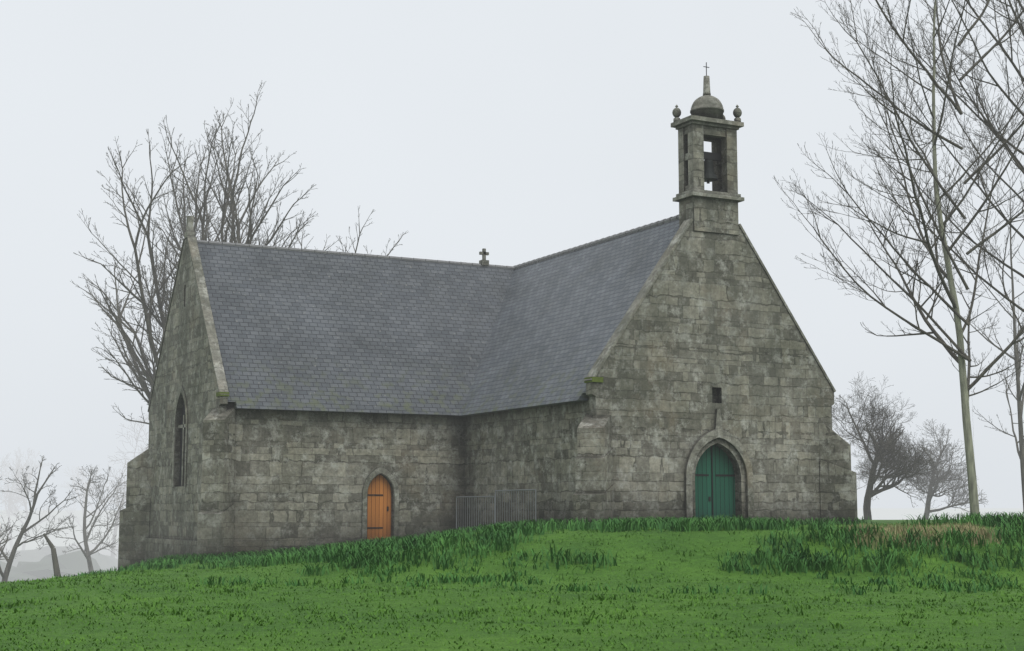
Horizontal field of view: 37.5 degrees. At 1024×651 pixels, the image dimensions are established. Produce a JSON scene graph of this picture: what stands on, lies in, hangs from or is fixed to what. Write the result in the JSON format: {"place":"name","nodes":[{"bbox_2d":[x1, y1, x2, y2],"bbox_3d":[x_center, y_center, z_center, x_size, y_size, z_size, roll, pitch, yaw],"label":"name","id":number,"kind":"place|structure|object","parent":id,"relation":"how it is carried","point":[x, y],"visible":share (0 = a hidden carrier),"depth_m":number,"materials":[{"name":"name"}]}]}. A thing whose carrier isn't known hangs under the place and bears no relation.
{"place":"outdoors","nodes":[
{"label":"outdoors","id":0,"kind":"place"},
{"bbox_2d":[148,238,227,540],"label":"wing gable wall","id":1,"kind":"structure","parent":0,"point":[185,361],"depth_m":48.00,"materials":[{"name":"grey stone"}]},
{"bbox_2d":[178,404,185,485],"bbox_3d":[-10.311,3.572,47.640,0.145,3.000,1.350,4,-8,-27],"label":"wing window","id":2,"kind":"structure","parent":1,"relation":"in","point":[182,426],"depth_m":47.66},
{"bbox_2d":[0,508,1023,650],"bbox_3d":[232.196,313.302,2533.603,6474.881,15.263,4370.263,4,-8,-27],"label":"ground","id":3,"kind":"structure","parent":0,"point":[715,539],"depth_m":23.35,"materials":[{"name":"green plant"}]},
{"bbox_2d":[0,476,12,560],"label":"oak tree","id":4,"kind":"object","parent":3,"relation":"on","point":[4,541],"visible":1,"depth_m":66.89,"materials":[{"name":"grey plant"}]},
{"bbox_2d":[0,453,20,506],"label":"tree","id":5,"kind":"object","parent":3,"relation":"on","point":[4,461],"visible":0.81,"depth_m":227.23,"materials":[{"name":"grey plant"}]},
{"bbox_2d":[0,447,50,551],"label":"tree","id":6,"kind":"object","parent":3,"relation":"on","point":[8,511],"visible":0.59,"depth_m":250.81,"materials":[{"name":"grey plant"}]},
{"bbox_2d":[0,456,57,549],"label":"tree","id":7,"kind":"object","parent":3,"relation":"on","point":[23,499],"visible":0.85,"depth_m":228.95,"materials":[{"name":"grey plant"}]},
{"bbox_2d":[0,455,78,581],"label":"oak tree","id":8,"kind":"object","parent":3,"relation":"on","point":[5,575],"visible":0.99,"depth_m":72.98,"materials":[{"name":"grey plant"}]},
{"bbox_2d":[43,533,60,576],"bbox_3d":[-18.977,9.882,62.500,0.942,2.553,0.308,1,-7,-12],"label":"stump","id":9,"kind":"object","parent":3,"relation":"on","point":[56,569],"visible":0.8,"depth_m":62.45,"materials":[{"name":"grey wood"}]},
{"bbox_2d":[0,542,118,581],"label":"hill","id":10,"kind":"structure","parent":3,"relation":"on","point":[34,564],"depth_m":153.29,"materials":[{"name":"grey"}]},
{"bbox_2d":[51,464,126,572],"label":"oak tree","id":11,"kind":"object","parent":3,"relation":"on","point":[86,552],"visible":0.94,"depth_m":91.04,"materials":[{"name":"grey plant"}]},
{"bbox_2d":[58,464,121,542],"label":"tree","id":12,"kind":"object","parent":3,"relation":"on","point":[83,494],"visible":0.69,"depth_m":262.30,"materials":[{"name":"grey plant"}]},
{"bbox_2d":[101,415,148,557],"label":"tree","id":13,"kind":"object","parent":3,"relation":"on","point":[123,489],"visible":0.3,"depth_m":193.53,"materials":[{"name":"grey plant"}]},
{"bbox_2d":[54,537,411,577],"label":"grass","id":14,"kind":"structure","parent":3,"relation":"on","point":[170,563],"depth_m":39.15,"materials":[{"name":"green plant"}]},
{"bbox_2d":[70,81,407,447],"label":"poplar tree","id":15,"kind":"object","parent":3,"relation":"on","point":[165,298],"visible":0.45,"depth_m":65.98,"materials":[{"name":"grey plant"}]},
{"bbox_2d":[145,538,364,561],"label":"plinth","id":16,"kind":"structure","parent":3,"relation":"on","point":[155,547],"depth_m":45.36,"materials":[{"name":"stone"}]},
{"bbox_2d":[226,402,464,541],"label":"wing walls","id":17,"kind":"structure","parent":3,"relation":"on","point":[301,475],"depth_m":45.60,"materials":[{"name":"grey stone"}]},
{"bbox_2d":[197,242,514,415],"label":"roof wing","id":18,"kind":"structure","parent":17,"relation":"on","point":[306,331],"depth_m":48.21,"materials":[{"name":"grey stone"}]},
{"bbox_2d":[367,445,735,539],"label":"doors","id":19,"kind":"structure","parent":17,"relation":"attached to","point":[714,484],"depth_m":42.44,"materials":[{"name":"wood"}]},
{"bbox_2d":[456,496,494,529],"bbox_3d":[-1.105,5.689,45.383,0.600,1.112,2.440,4,-8,-30],"label":"barrier","id":20,"kind":"object","parent":3,"relation":"on","point":[465,497],"visible":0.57,"depth_m":45.35,"materials":[{"name":"grey metal"}]},
{"bbox_2d":[118,407,857,568],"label":"buttresses","id":21,"kind":"structure","parent":3,"relation":"on","point":[593,496],"depth_m":43.48,"materials":[{"name":"stone"}]},
{"bbox_2d":[148,216,835,539],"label":"stone trim","id":22,"kind":"structure","parent":3,"relation":"on","point":[718,431],"depth_m":43.67,"materials":[{"name":"stone"}]},
{"bbox_2d":[216,377,602,396],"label":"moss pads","id":23,"kind":"object","parent":22,"relation":"attached to","point":[597,379],"visible":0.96,"depth_m":40.58,"materials":[{"name":"green plant"}]},
{"bbox_2d":[121,516,871,567],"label":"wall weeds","id":24,"kind":"object","parent":3,"relation":"on","point":[201,556],"depth_m":43.39,"materials":[{"name":"green plant"}]},
{"bbox_2d":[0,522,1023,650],"bbox_3d":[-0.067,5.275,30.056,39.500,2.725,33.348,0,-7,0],"label":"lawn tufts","id":25,"kind":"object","parent":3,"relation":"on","point":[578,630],"visible":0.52,"depth_m":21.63,"materials":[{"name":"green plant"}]},
{"bbox_2d":[0,522,1023,628],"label":"tussocks","id":26,"kind":"object","parent":3,"relation":"on","point":[478,609],"visible":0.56,"depth_m":24.40,"materials":[{"name":"green plant"}]},
{"bbox_2d":[495,489,535,522],"bbox_3d":[0.091,5.264,43.280,0.640,1.112,2.438,4,-8,-27],"label":"barrier","id":27,"kind":"object","parent":3,"relation":"on","point":[523,490],"visible":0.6,"depth_m":43.24,"materials":[{"name":"grey metal"}]},
{"bbox_2d":[464,397,588,528],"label":"nave walls","id":28,"kind":"structure","parent":3,"relation":"on","point":[533,448],"depth_m":44.09,"materials":[{"name":"stone"}]},
{"bbox_2d":[459,219,678,415],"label":"slate roof","id":29,"kind":"structure","parent":28,"relation":"on","point":[558,321],"depth_m":46.00,"materials":[{"name":"stone"}]},
{"bbox_2d":[197,214,678,268],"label":"ridge tiles","id":30,"kind":"object","parent":29,"relation":"on","point":[621,234],"visible":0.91,"depth_m":50.15,"materials":[{"name":"grey stone"}]},
{"bbox_2d":[479,248,488,264],"bbox_3d":[-0.986,-2.414,53.260,0.340,0.600,0.240,4,-8,-27],"label":"stone cross","id":31,"kind":"object","parent":30,"relation":"on","point":[483,253],"visible":1,"depth_m":53.20,"materials":[{"name":"stone"}]},
{"bbox_2d":[246,511,1023,576],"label":"daffodil crest","id":32,"kind":"object","parent":3,"relation":"on","point":[364,553],"visible":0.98,"depth_m":32.54,"materials":[{"name":"green plant"}]},
{"bbox_2d":[586,202,833,523],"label":"gable wall","id":33,"kind":"structure","parent":3,"relation":"on","point":[710,329],"depth_m":42.42,"materials":[{"name":"stone"}]},
{"bbox_2d":[671,76,743,234],"bbox_3d":[5.636,-4.916,43.455,1.820,4.680,1.060,4,-8,-27],"label":"bell turret","id":34,"kind":"object","parent":33,"relation":"on","point":[715,209],"visible":0.99,"depth_m":43.16,"materials":[{"name":"grey stone"}]},
{"bbox_2d":[704,151,721,183],"bbox_3d":[5.636,-4.529,43.407,1.099,0.900,0.564,8,-11,-49],"label":"bell","id":35,"kind":"object","parent":34,"relation":"in","point":[709,172],"visible":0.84,"depth_m":43.30,"materials":[{"name":"metal"}]},
{"bbox_2d":[832,371,942,519],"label":"pollard tree","id":36,"kind":"object","parent":3,"relation":"on","point":[887,447],"visible":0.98,"depth_m":66.71,"materials":[{"name":"grey plant"}]},
{"bbox_2d":[772,0,1023,516],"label":"ash tree","id":37,"kind":"object","parent":3,"relation":"on","point":[966,386],"depth_m":46.86,"materials":[{"name":"grey plant"}]},
{"bbox_2d":[837,522,1004,550],"bbox_3d":[9.009,4.618,33.164,3.501,0.635,2.559,0,-7,1],"label":"dry grass patch","id":38,"kind":"object","parent":3,"relation":"on","point":[923,533],"visible":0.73,"depth_m":33.06,"materials":[{"name":"brown plant"}]},
{"bbox_2d":[899,419,987,519],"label":"pollard tree","id":39,"kind":"object","parent":3,"relation":"on","point":[935,480],"visible":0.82,"depth_m":84.91,"materials":[{"name":"grey plant"}]},
{"bbox_2d":[933,52,1023,512],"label":"ash tree","id":40,"kind":"object","parent":3,"relation":"on","point":[1019,396],"visible":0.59,"depth_m":64.18,"materials":[{"name":"plant"}]},
{"bbox_2d":[0,0,1023,509],"label":"sky","id":41,"kind":"structure","parent":0,"point":[519,131],"materials":[{"name":"white"}]},
{"bbox_2d":[835,0,1023,311],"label":"ash tree limbs","id":42,"kind":"object","parent":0,"point":[977,105],"depth_m":50.19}
]}

